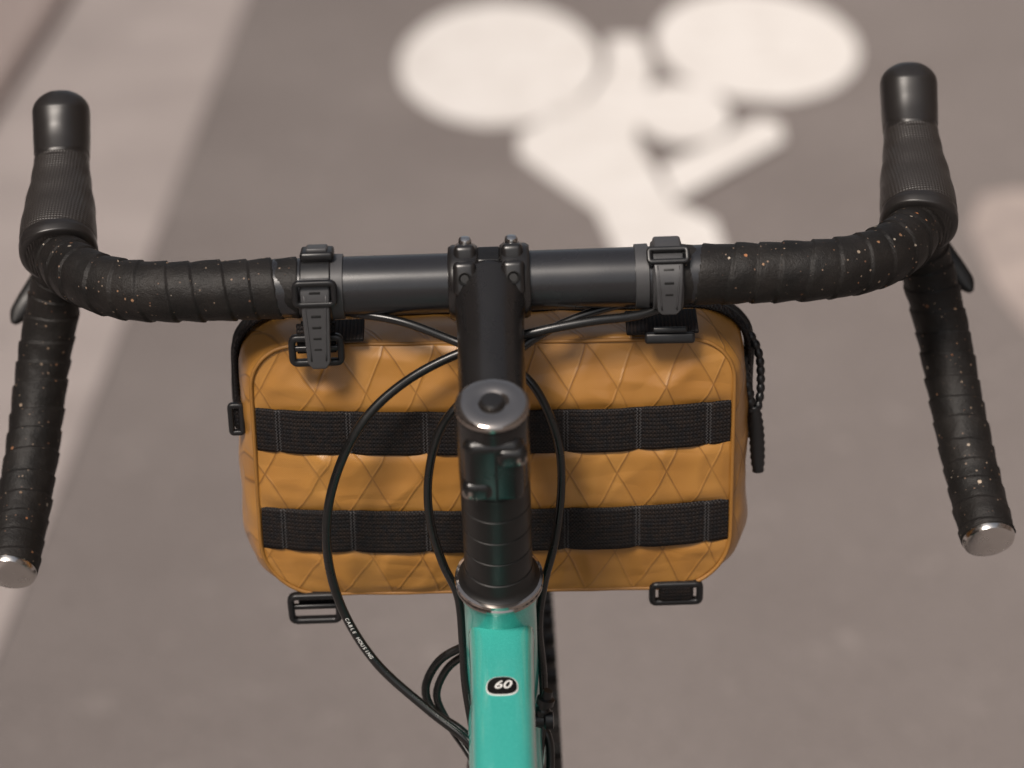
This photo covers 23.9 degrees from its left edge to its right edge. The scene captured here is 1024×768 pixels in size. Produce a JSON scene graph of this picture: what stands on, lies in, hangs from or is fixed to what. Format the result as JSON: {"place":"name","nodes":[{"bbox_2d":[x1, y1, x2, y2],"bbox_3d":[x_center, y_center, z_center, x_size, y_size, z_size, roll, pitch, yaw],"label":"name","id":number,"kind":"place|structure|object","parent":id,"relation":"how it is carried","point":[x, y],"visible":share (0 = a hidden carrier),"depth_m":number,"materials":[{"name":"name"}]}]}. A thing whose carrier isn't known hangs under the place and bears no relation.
{"place":"outdoors","nodes":[
{"label":"outdoors","id":0,"kind":"place"},
{"bbox_2d":[0,0,1023,767],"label":"road","id":1,"kind":"structure","parent":0,"point":[858,606],"depth_m":3.23,"materials":[{"name":"grey asphalt"}]},
{"bbox_2d":[0,0,69,109],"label":"kerb","id":2,"kind":"structure","parent":1,"relation":"on","point":[26,27],"depth_m":5.32,"materials":[{"name":"concrete"}]},
{"bbox_2d":[0,0,245,643],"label":"gutter","id":3,"kind":"object","parent":1,"relation":"on","point":[139,77],"depth_m":4.79,"materials":[{"name":"concrete"}]},
{"bbox_2d":[0,62,1015,767],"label":"bicycle","id":4,"kind":"object","parent":1,"relation":"on","point":[488,300],"visible":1,"depth_m":1.26,"materials":[{"name":"black rubber"}]},
{"bbox_2d":[227,236,764,623],"bbox_3d":[-0.007,0.015,1.328,0.294,0.228,0.112,-2,24,0],"label":"handlebar bag","id":5,"kind":"object","parent":4,"relation":"attached to","point":[659,419],"visible":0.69,"depth_m":1.30,"materials":[{"name":"brown fabric"}]},
{"bbox_2d":[400,0,858,246],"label":"bike lane symbol","id":6,"kind":"object","parent":1,"relation":"on","point":[496,64],"visible":0.98,"depth_m":4.94,"materials":[{"name":"paint"}]},
{"bbox_2d":[970,190,1023,323],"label":"lane patch","id":7,"kind":"object","parent":1,"relation":"on","point":[997,226],"visible":1,"depth_m":4.07,"materials":[{"name":"paint"}]}
]}

